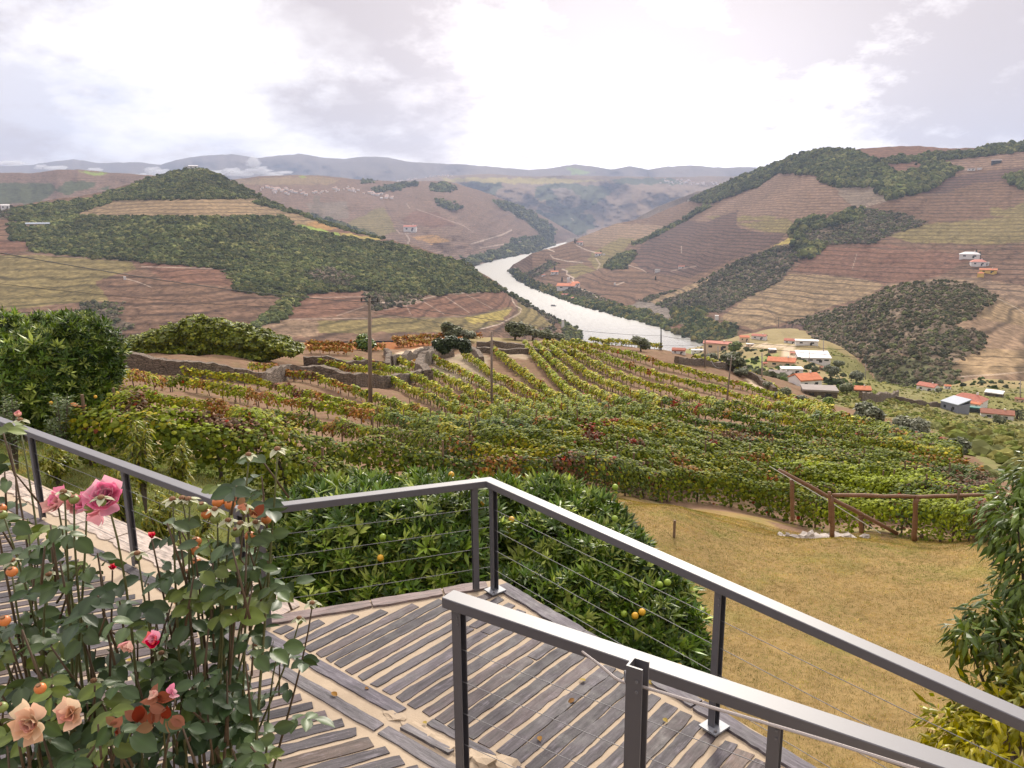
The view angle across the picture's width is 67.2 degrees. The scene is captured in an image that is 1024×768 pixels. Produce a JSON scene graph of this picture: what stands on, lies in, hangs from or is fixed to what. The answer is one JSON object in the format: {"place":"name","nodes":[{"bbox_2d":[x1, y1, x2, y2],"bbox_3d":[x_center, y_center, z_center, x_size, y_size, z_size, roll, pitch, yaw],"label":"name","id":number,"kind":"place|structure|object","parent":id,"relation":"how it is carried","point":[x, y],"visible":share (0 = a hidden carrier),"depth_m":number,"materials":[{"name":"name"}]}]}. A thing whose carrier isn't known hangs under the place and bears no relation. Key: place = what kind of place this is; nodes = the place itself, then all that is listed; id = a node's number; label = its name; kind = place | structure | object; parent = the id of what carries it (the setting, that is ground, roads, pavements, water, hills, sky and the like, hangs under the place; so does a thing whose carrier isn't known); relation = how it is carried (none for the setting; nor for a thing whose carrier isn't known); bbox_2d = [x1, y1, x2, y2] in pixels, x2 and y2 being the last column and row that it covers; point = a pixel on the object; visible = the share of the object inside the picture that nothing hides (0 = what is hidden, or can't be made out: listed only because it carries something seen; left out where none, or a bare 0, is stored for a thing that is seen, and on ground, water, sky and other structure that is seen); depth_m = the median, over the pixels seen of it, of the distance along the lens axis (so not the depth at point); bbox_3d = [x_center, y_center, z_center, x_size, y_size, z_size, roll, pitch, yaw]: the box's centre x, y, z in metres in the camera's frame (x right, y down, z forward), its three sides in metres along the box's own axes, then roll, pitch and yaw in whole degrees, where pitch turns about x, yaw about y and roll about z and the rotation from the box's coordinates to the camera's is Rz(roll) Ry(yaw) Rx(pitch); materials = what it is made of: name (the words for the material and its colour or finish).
{"place":"outdoors","nodes":[
{"label":"outdoors","id":0,"kind":"place"},
{"bbox_2d":[0,410,185,767],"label":"rose bush","id":1,"kind":"object","parent":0,"point":[43,711],"visible":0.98,"depth_m":1.53,"materials":[{"name":"green plant"}]},
{"bbox_2d":[0,169,259,207],"bbox_3d":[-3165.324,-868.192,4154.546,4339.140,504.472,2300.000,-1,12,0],"label":"hill","id":2,"kind":"structure","parent":0,"point":[21,188],"depth_m":3572.34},
{"bbox_2d":[0,435,293,544],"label":"grass","id":3,"kind":"structure","parent":0,"point":[21,472],"depth_m":13.54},
{"bbox_2d":[73,446,334,767],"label":"rose bush","id":4,"kind":"object","parent":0,"point":[206,705],"visible":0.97,"depth_m":1.66,"materials":[{"name":"green plant"}]},
{"bbox_2d":[0,177,562,341],"bbox_3d":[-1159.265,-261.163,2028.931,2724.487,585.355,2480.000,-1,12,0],"label":"hill","id":5,"kind":"structure","parent":0,"point":[316,319],"depth_m":1067.98,"materials":[{"name":"soil"}]},
{"bbox_2d":[0,205,557,333],"bbox_3d":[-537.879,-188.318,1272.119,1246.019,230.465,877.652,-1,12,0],"label":"woodland","id":6,"kind":"object","parent":5,"relation":"on","point":[111,310],"visible":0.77,"depth_m":1135.07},
{"bbox_2d":[4,167,583,341],"bbox_3d":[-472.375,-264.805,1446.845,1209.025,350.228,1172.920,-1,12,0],"label":"woodland","id":7,"kind":"object","parent":5,"relation":"on","point":[251,266],"visible":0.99,"depth_m":1379.83,"materials":[{"name":"plant"}]},
{"bbox_2d":[0,154,756,181],"bbox_3d":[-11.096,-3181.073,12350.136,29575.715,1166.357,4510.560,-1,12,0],"label":"hill","id":8,"kind":"structure","parent":0,"point":[231,166],"depth_m":12649.35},
{"bbox_2d":[230,175,578,265],"bbox_3d":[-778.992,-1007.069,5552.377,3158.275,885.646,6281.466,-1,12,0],"label":"hill","id":9,"kind":"structure","parent":0,"point":[481,221],"depth_m":4125.70,"materials":[{"name":"soil"}]},
{"bbox_2d":[296,178,557,264],"bbox_3d":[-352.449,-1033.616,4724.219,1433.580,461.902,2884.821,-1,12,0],"label":"woodland","id":10,"kind":"object","parent":9,"relation":"on","point":[540,242],"visible":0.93,"depth_m":4651.33,"materials":[{"name":"plant"}]},
{"bbox_2d":[0,470,816,767],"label":"terrace floor","id":11,"kind":"structure","parent":0,"point":[394,654],"depth_m":5.48,"materials":[{"name":"wood"}]},
{"bbox_2d":[0,417,1023,767],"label":"railing","id":12,"kind":"object","parent":11,"relation":"on","point":[948,687],"visible":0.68,"depth_m":5.56,"materials":[{"name":"metal"}]},
{"bbox_2d":[623,656,648,767],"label":"rope post","id":13,"kind":"object","parent":11,"relation":"on","point":[636,675],"visible":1,"depth_m":2.72,"materials":[{"name":"metal"}]},
{"bbox_2d":[581,651,918,767],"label":"wire rope","id":14,"kind":"object","parent":13,"relation":"attached to","point":[876,756],"visible":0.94,"depth_m":2.48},
{"bbox_2d":[442,590,993,767],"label":"railing","id":15,"kind":"object","parent":11,"relation":"on","point":[768,707],"visible":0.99,"depth_m":3.66,"materials":[{"name":"metal"}]},
{"bbox_2d":[304,242,703,350],"bbox_3d":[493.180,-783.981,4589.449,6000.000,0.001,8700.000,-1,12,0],"label":"river","id":16,"kind":"structure","parent":0,"point":[586,320],"depth_m":1685.38,"materials":[{"name":"grey liquid"}]},
{"bbox_2d":[0,328,1023,767],"bbox_3d":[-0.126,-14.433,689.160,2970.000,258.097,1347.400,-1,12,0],"label":"ground","id":17,"kind":"structure","parent":0,"point":[666,356],"depth_m":16.00,"materials":[{"name":"soil"}]},
{"bbox_2d":[0,393,25,471],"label":"young peach tree","id":18,"kind":"object","parent":17,"relation":"on","point":[11,438],"visible":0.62,"depth_m":13.46,"materials":[{"name":"green plant"}]},
{"bbox_2d":[42,389,78,458],"bbox_3d":[-7.889,0.793,13.502,0.610,1.442,0.688,9,16,38],"label":"young peach tree","id":19,"kind":"object","parent":17,"relation":"on","point":[61,433],"visible":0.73,"depth_m":13.41,"materials":[{"name":"green plant"}]},
{"bbox_2d":[38,443,83,485],"bbox_3d":[-7.452,1.273,12.568,0.604,0.806,0.774,3,13,15],"label":"young peach tree","id":20,"kind":"object","parent":17,"relation":"on","point":[54,469],"visible":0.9,"depth_m":12.48,"materials":[{"name":"green plant"}]},
{"bbox_2d":[0,305,132,441],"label":"orange tree","id":21,"kind":"object","parent":17,"relation":"on","point":[41,356],"visible":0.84,"depth_m":16.74,"materials":[{"name":"green plant"}]},
{"bbox_2d":[100,468,141,522],"bbox_3d":[-5.645,1.638,11.118,0.619,0.967,0.742,-1,12,0],"label":"young peach tree","id":22,"kind":"object","parent":17,"relation":"on","point":[120,514],"visible":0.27,"depth_m":11.09,"materials":[{"name":"green plant"}]},
{"bbox_2d":[121,414,156,512],"bbox_3d":[-5.557,1.197,11.522,0.552,1.537,0.557,10,16,40],"label":"young peach tree","id":23,"kind":"object","parent":17,"relation":"on","point":[138,458],"visible":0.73,"depth_m":11.43,"materials":[{"name":"green plant"}]},
{"bbox_2d":[140,489,180,543],"bbox_3d":[-4.771,1.945,10.463,0.675,1.097,0.717,11,17,42],"label":"young peach tree","id":24,"kind":"object","parent":17,"relation":"on","point":[159,528],"visible":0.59,"depth_m":10.32,"materials":[{"name":"green plant"}]},
{"bbox_2d":[162,440,194,494],"bbox_3d":[-5.182,1.369,12.052,0.515,1.050,0.631,-9,15,-33],"label":"young peach tree","id":25,"kind":"object","parent":17,"relation":"on","point":[178,470],"visible":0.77,"depth_m":11.95,"materials":[{"name":"green plant"}]},
{"bbox_2d":[190,506,220,560],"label":"young peach tree","id":26,"kind":"object","parent":17,"relation":"on","point":[202,531],"visible":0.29,"depth_m":10.20,"materials":[{"name":"green plant"}]},
{"bbox_2d":[61,394,357,497],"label":"vine row","id":27,"kind":"object","parent":17,"relation":"on","point":[171,433],"visible":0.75,"depth_m":13.68,"materials":[{"name":"green plant"}]},
{"bbox_2d":[123,313,305,361],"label":"ivy hedge","id":28,"kind":"object","parent":17,"relation":"on","point":[203,334],"visible":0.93,"depth_m":82.83,"materials":[{"name":"green plant"}]},
{"bbox_2d":[123,350,422,388],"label":"stone wall","id":29,"kind":"structure","parent":17,"relation":"on","point":[165,366],"depth_m":65.46,"materials":[{"name":"stone"}]},
{"bbox_2d":[306,344,353,354],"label":"vine row","id":30,"kind":"object","parent":17,"relation":"on","point":[335,348],"visible":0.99,"depth_m":102.62,"materials":[{"name":"orange plant"}]},
{"bbox_2d":[303,355,385,370],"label":"stone wall","id":31,"kind":"structure","parent":17,"relation":"on","point":[310,360],"depth_m":88.83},
{"bbox_2d":[304,339,385,350],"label":"vine row","id":32,"kind":"object","parent":17,"relation":"on","point":[327,343],"visible":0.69,"depth_m":107.81,"materials":[{"name":"orange plant"}]},
{"bbox_2d":[353,333,376,350],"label":"round tree","id":33,"kind":"object","parent":17,"relation":"on","point":[361,340],"visible":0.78,"depth_m":109.37,"materials":[{"name":"green plant"}]},
{"bbox_2d":[361,295,377,406],"bbox_3d":[-10.509,-2.156,57.858,1.336,9.071,0.345,-1,12,0],"label":"utility pole","id":34,"kind":"object","parent":17,"relation":"on","point":[370,389],"visible":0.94,"depth_m":57.73,"materials":[{"name":"brown wood"}]},
{"bbox_2d":[4,284,339,309],"bbox_3d":[-20.905,-5.614,47.355,28.870,4.658,0.022,-11,16,-40],"label":"power cable","id":35,"kind":"object","parent":34,"relation":"attached to","point":[167,300],"visible":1,"depth_m":47.22,"materials":[{"name":"metal"}]},
{"bbox_2d":[0,252,361,301],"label":"power cable","id":36,"kind":"object","parent":34,"relation":"attached to","point":[166,280],"visible":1,"depth_m":40.95,"materials":[{"name":"metal"}]},
{"bbox_2d":[374,302,659,335],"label":"power cable","id":37,"kind":"object","parent":34,"relation":"attached to","point":[503,321],"visible":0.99,"depth_m":77.46,"materials":[{"name":"metal"}]},
{"bbox_2d":[244,463,515,607],"bbox_3d":[-1.613,3.033,9.372,3.452,4.106,3.128,-1,12,0],"label":"orange tree","id":38,"kind":"object","parent":17,"relation":"on","point":[308,485],"visible":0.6,"depth_m":8.40,"materials":[{"name":"green plant"}]},
{"bbox_2d":[395,338,435,347],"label":"vine row","id":39,"kind":"object","parent":17,"relation":"on","point":[403,343],"visible":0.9,"depth_m":128.23,"materials":[{"name":"orange plant"}]},
{"bbox_2d":[391,346,457,365],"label":"stone wall","id":40,"kind":"structure","parent":17,"relation":"on","point":[409,355],"depth_m":105.88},
{"bbox_2d":[415,347,454,380],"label":"stone wall","id":41,"kind":"structure","parent":17,"relation":"on","point":[424,361],"depth_m":101.90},
{"bbox_2d":[391,332,482,342],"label":"vine row","id":42,"kind":"object","parent":17,"relation":"on","point":[394,338],"visible":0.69,"depth_m":140.72,"materials":[{"name":"orange plant"}]},
{"bbox_2d":[430,334,472,354],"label":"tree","id":43,"kind":"object","parent":17,"relation":"on","point":[446,345],"visible":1,"depth_m":105.47,"materials":[{"name":"green plant"}]},
{"bbox_2d":[440,321,462,337],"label":"olive tree","id":44,"kind":"object","parent":17,"relation":"on","point":[447,329],"visible":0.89,"depth_m":138.06,"materials":[{"name":"green plant"}]},
{"bbox_2d":[490,331,492,404],"bbox_3d":[-1.478,-0.345,55.193,0.242,6.902,0.196,5,13,22],"label":"utility pole","id":45,"kind":"object","parent":17,"relation":"on","point":[491,379],"visible":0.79,"depth_m":55.02,"materials":[{"name":"brown wood"}]},
{"bbox_2d":[476,340,536,348],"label":"stone wall","id":46,"kind":"structure","parent":17,"relation":"on","point":[505,345],"depth_m":129.62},
{"bbox_2d":[504,321,527,339],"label":"olive tree","id":47,"kind":"object","parent":17,"relation":"on","point":[514,327],"visible":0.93,"depth_m":145.08,"materials":[{"name":"green plant"}]},
{"bbox_2d":[476,347,579,356],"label":"stone wall","id":48,"kind":"structure","parent":17,"relation":"on","point":[507,351],"depth_m":120.77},
{"bbox_2d":[98,388,1004,541],"bbox_3d":[1.055,2.170,20.336,20.026,6.292,8.619,-2,12,-5],"label":"vine row","id":49,"kind":"object","parent":17,"relation":"on","point":[952,517],"visible":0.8,"depth_m":20.42,"materials":[{"name":"green plant"}]},
{"bbox_2d":[109,385,1011,536],"bbox_3d":[-1.316,2.475,27.001,30.953,3.750,7.188,4,13,21],"label":"vine row","id":50,"kind":"object","parent":17,"relation":"on","point":[317,424],"visible":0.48,"depth_m":26.35,"materials":[{"name":"green plant"}]},
{"bbox_2d":[122,368,1011,514],"bbox_3d":[-5.162,1.876,36.284,48.346,5.370,9.997,10,16,40],"label":"vine row","id":51,"kind":"object","parent":17,"relation":"on","point":[417,424],"visible":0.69,"depth_m":28.23,"materials":[{"name":"green plant"}]},
{"bbox_2d":[464,465,712,697],"bbox_3d":[0.699,3.204,9.238,3.121,3.991,3.401,-1,12,0],"label":"orange tree","id":52,"kind":"object","parent":17,"relation":"on","point":[593,504],"visible":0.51,"depth_m":8.38,"materials":[{"name":"green plant"}]},
{"bbox_2d":[179,363,1003,501],"bbox_3d":[-6.556,1.682,40.960,9.337,6.313,55.557,-12,17,-42],"label":"vine row","id":53,"kind":"object","parent":17,"relation":"on","point":[312,394],"visible":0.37,"depth_m":29.19,"materials":[{"name":"green plant"}]},
{"bbox_2d":[247,362,1001,491],"bbox_3d":[-6.611,1.208,47.580,9.635,7.436,64.331,-9,15,-35],"label":"vine row","id":54,"kind":"object","parent":17,"relation":"on","point":[377,396],"visible":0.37,"depth_m":30.11,"materials":[{"name":"green plant"}]},
{"bbox_2d":[588,336,662,348],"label":"vine row","id":55,"kind":"object","parent":17,"relation":"on","point":[608,341],"visible":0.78,"depth_m":144.34,"materials":[{"name":"green plant"}]},
{"bbox_2d":[630,335,650,351],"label":"olive tree","id":56,"kind":"object","parent":17,"relation":"on","point":[642,343],"visible":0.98,"depth_m":132.16,"materials":[{"name":"green plant"}]},
{"bbox_2d":[318,356,995,484],"bbox_3d":[-5.580,0.876,54.813,10.950,9.584,73.366,-7,14,-27],"label":"vine row","id":57,"kind":"object","parent":17,"relation":"on","point":[453,406],"visible":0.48,"depth_m":30.71,"materials":[{"name":"green plant"}]},
{"bbox_2d":[353,355,996,484],"bbox_3d":[-5.018,0.536,58.926,10.950,10.064,78.632,-6,14,-24],"label":"vine row","id":58,"kind":"object","parent":17,"relation":"on","point":[501,409],"visible":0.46,"depth_m":32.30,"materials":[{"name":"green plant"}]},
{"bbox_2d":[392,354,992,483],"bbox_3d":[-3.416,0.162,62.398,10.962,11.172,81.991,-5,13,-21],"label":"vine row","id":59,"kind":"object","parent":17,"relation":"on","point":[469,390],"visible":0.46,"depth_m":31.78,"materials":[{"name":"green plant"}]},
{"bbox_2d":[432,354,985,480],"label":"vine row","id":60,"kind":"object","parent":17,"relation":"on","point":[541,406],"visible":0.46,"depth_m":36.81,"materials":[{"name":"green plant"}]},
{"bbox_2d":[674,356,746,369],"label":"stone wall","id":61,"kind":"structure","parent":17,"relation":"on","point":[694,361],"depth_m":130.07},
{"bbox_2d":[703,340,731,353],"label":"house","id":62,"kind":"structure","parent":17,"relation":"on","point":[711,346],"depth_m":586.38,"materials":[{"name":"paint"}]},
{"bbox_2d":[461,353,980,473],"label":"vine row","id":63,"kind":"object","parent":17,"relation":"on","point":[561,403],"visible":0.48,"depth_m":36.98,"materials":[{"name":"green plant"}]},
{"bbox_2d":[493,345,970,465],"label":"vine row","id":64,"kind":"object","parent":17,"relation":"on","point":[541,385],"visible":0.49,"depth_m":35.35,"materials":[{"name":"green plant"}]},
{"bbox_2d":[720,351,745,370],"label":"olive tree","id":65,"kind":"object","parent":17,"relation":"on","point":[739,361],"visible":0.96,"depth_m":137.84,"materials":[{"name":"green plant"}]},
{"bbox_2d":[522,339,962,463],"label":"vine row","id":66,"kind":"object","parent":17,"relation":"on","point":[561,384],"visible":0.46,"depth_m":37.69,"materials":[{"name":"green plant"}]},
{"bbox_2d":[532,339,961,460],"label":"vine row","id":67,"kind":"object","parent":17,"relation":"on","point":[594,390],"visible":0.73,"depth_m":38.48,"materials":[{"name":"green plant"}]},
{"bbox_2d":[542,338,961,456],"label":"vine row","id":68,"kind":"object","parent":17,"relation":"on","point":[642,395],"visible":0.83,"depth_m":45.87,"materials":[{"name":"green plant"}]},
{"bbox_2d":[551,339,963,457],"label":"vine row","id":69,"kind":"object","parent":17,"relation":"on","point":[685,395],"visible":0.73,"depth_m":57.09,"materials":[{"name":"green plant"}]},
{"bbox_2d":[743,372,776,391],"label":"stone wall","id":70,"kind":"structure","parent":17,"relation":"on","point":[758,379],"depth_m":134.63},
{"bbox_2d":[561,338,964,455],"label":"vine row","id":71,"kind":"object","parent":17,"relation":"on","point":[762,403],"visible":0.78,"depth_m":83.50,"materials":[{"name":"green plant"}]},
{"bbox_2d":[691,354,835,412],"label":"vine row","id":72,"kind":"object","parent":17,"relation":"on","point":[825,404],"visible":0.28,"depth_m":119.19,"materials":[{"name":"green plant"}]},
{"bbox_2d":[570,338,960,444],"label":"vine row","id":73,"kind":"object","parent":17,"relation":"on","point":[795,402],"visible":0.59,"depth_m":112.31,"materials":[{"name":"green plant"}]},
{"bbox_2d":[767,356,796,367],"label":"house","id":74,"kind":"structure","parent":17,"relation":"on","point":[773,361],"depth_m":345.81,"materials":[{"name":"orange tile"}]},
{"bbox_2d":[788,371,822,385],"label":"house","id":75,"kind":"structure","parent":17,"relation":"on","point":[810,377],"depth_m":165.74,"materials":[{"name":"orange tile"}]},
{"bbox_2d":[795,339,818,345],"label":"house","id":76,"kind":"structure","parent":17,"relation":"on","point":[798,342],"depth_m":442.56,"materials":[{"name":"white"}]},
{"bbox_2d":[795,350,831,365],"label":"house","id":77,"kind":"structure","parent":17,"relation":"on","point":[818,357],"depth_m":383.31,"materials":[{"name":"white"}]},
{"bbox_2d":[611,496,1023,767],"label":"grass","id":78,"kind":"structure","parent":17,"relation":"on","point":[717,518],"depth_m":15.25,"materials":[{"name":"plant"}]},
{"bbox_2d":[800,384,838,398],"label":"house","id":79,"kind":"structure","parent":17,"relation":"on","point":[822,391],"depth_m":144.08,"materials":[{"name":"stone"}]},
{"bbox_2d":[777,529,869,538],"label":"rocks","id":80,"kind":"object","parent":17,"relation":"on","point":[811,534],"depth_m":19.78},
{"bbox_2d":[822,365,840,376],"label":"olive tree","id":81,"kind":"object","parent":17,"relation":"on","point":[831,370],"visible":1,"depth_m":305.14,"materials":[{"name":"green plant"}]},
{"bbox_2d":[769,466,898,534],"bbox_3d":[8.364,3.027,20.008,3.537,1.973,0.184,-1,12,0],"label":"log handrail","id":82,"kind":"object","parent":17,"relation":"on","point":[861,515],"visible":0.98,"depth_m":20.00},
{"bbox_2d":[689,345,1019,388],"bbox_3d":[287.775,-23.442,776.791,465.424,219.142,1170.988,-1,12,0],"label":"woodland","id":83,"kind":"object","parent":17,"relation":"on","point":[837,382],"visible":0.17,"depth_m":337.07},
{"bbox_2d":[853,401,885,423],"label":"olive tree","id":84,"kind":"object","parent":17,"relation":"on","point":[866,409],"visible":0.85,"depth_m":64.92,"materials":[{"name":"green plant"}]},
{"bbox_2d":[858,390,898,401],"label":"stone wall","id":85,"kind":"structure","parent":17,"relation":"on","point":[878,396],"depth_m":177.67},
{"bbox_2d":[763,450,996,501],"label":"vine row","id":86,"kind":"object","parent":17,"relation":"on","point":[810,463],"visible":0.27,"depth_m":26.45,"materials":[{"name":"green plant"}]},
{"bbox_2d":[891,415,931,434],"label":"olive tree","id":87,"kind":"object","parent":17,"relation":"on","point":[918,424],"visible":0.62,"depth_m":52.05,"materials":[{"name":"green plant"}]},
{"bbox_2d":[828,491,1000,541],"bbox_3d":[10.031,3.299,19.166,4.442,1.355,0.147,-1,12,0],"label":"log handrail","id":88,"kind":"object","parent":17,"relation":"on","point":[831,512],"visible":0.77,"depth_m":19.03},
{"bbox_2d":[895,395,940,407],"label":"stone wall","id":89,"kind":"structure","parent":17,"relation":"on","point":[924,403],"depth_m":236.85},
{"bbox_2d":[816,350,1023,481],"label":"grassy slope","id":90,"kind":"structure","parent":17,"relation":"on","point":[1006,447],"depth_m":87.20,"materials":[{"name":"plant"}]},
{"bbox_2d":[916,381,940,390],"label":"house","id":91,"kind":"structure","parent":17,"relation":"on","point":[926,386],"depth_m":318.48,"materials":[{"name":"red tile"}]},
{"bbox_2d":[940,395,971,414],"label":"house","id":92,"kind":"structure","parent":17,"relation":"on","point":[957,404],"depth_m":238.48,"materials":[{"name":"white"}]},
{"bbox_2d":[947,436,971,454],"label":"olive tree","id":93,"kind":"object","parent":17,"relation":"on","point":[965,442],"visible":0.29,"depth_m":38.42,"materials":[{"name":"green plant"}]},
{"bbox_2d":[908,451,1023,767],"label":"peach tree","id":94,"kind":"object","parent":17,"relation":"on","point":[1006,742],"visible":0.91,"depth_m":7.03,"materials":[{"name":"green plant"}]},
{"bbox_2d":[955,392,988,407],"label":"house","id":95,"kind":"structure","parent":17,"relation":"on","point":[976,397],"depth_m":265.67,"materials":[{"name":"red tile"}]},
{"bbox_2d":[979,407,1014,420],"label":"house","id":96,"kind":"structure","parent":17,"relation":"on","point":[990,413],"depth_m":239.41,"materials":[{"name":"brown tile"}]},
{"bbox_2d":[0,0,1023,169],"label":"sky","id":97,"kind":"structure","parent":0,"point":[516,84],"materials":[{"name":"white"}]},
{"bbox_2d":[398,174,735,236],"bbox_3d":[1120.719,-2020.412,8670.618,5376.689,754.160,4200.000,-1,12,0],"label":"hill","id":98,"kind":"structure","parent":0,"point":[578,205],"depth_m":8464.22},
{"bbox_2d":[565,191,701,242],"bbox_3d":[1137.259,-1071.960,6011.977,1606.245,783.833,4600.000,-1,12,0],"label":"hill","id":99,"kind":"structure","parent":0,"point":[666,206],"depth_m":4787.97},
{"bbox_2d":[510,146,1023,337],"bbox_3d":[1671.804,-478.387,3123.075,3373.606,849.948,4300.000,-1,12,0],"label":"hill","id":100,"kind":"structure","parent":0,"point":[965,210],"depth_m":1921.95,"materials":[{"name":"soil"}]},
{"bbox_2d":[507,267,738,342],"bbox_3d":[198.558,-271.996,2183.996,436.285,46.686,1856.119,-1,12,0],"label":"woodland","id":101,"kind":"object","parent":100,"relation":"on","point":[697,324],"visible":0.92,"depth_m":1595.66,"materials":[{"name":"plant"}]},
{"bbox_2d":[528,206,925,312],"bbox_3d":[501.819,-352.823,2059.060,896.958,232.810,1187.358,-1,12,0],"label":"woodland","id":102,"kind":"object","parent":100,"relation":"on","point":[710,297],"visible":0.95,"depth_m":1749.87,"materials":[{"name":"plant"}]},
{"bbox_2d":[603,140,1023,269],"bbox_3d":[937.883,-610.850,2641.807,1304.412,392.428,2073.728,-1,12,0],"label":"woodland","id":103,"kind":"object","parent":100,"relation":"on","point":[842,167],"visible":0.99,"depth_m":2275.61,"materials":[{"name":"plant"}]},
{"bbox_2d":[959,251,979,259],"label":"house","id":104,"kind":"structure","parent":100,"relation":"on","point":[970,255],"depth_m":1500.65,"materials":[{"name":"white"}]},
{"bbox_2d":[776,280,1023,385],"bbox_3d":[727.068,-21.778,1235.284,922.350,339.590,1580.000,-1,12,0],"label":"hill","id":105,"kind":"structure","parent":0,"point":[1000,322],"depth_m":673.99,"materials":[{"name":"soil"}]},
{"bbox_2d":[773,279,998,386],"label":"woodland","id":106,"kind":"object","parent":105,"relation":"on","point":[950,344],"visible":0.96,"depth_m":747.23,"materials":[{"name":"plant"}]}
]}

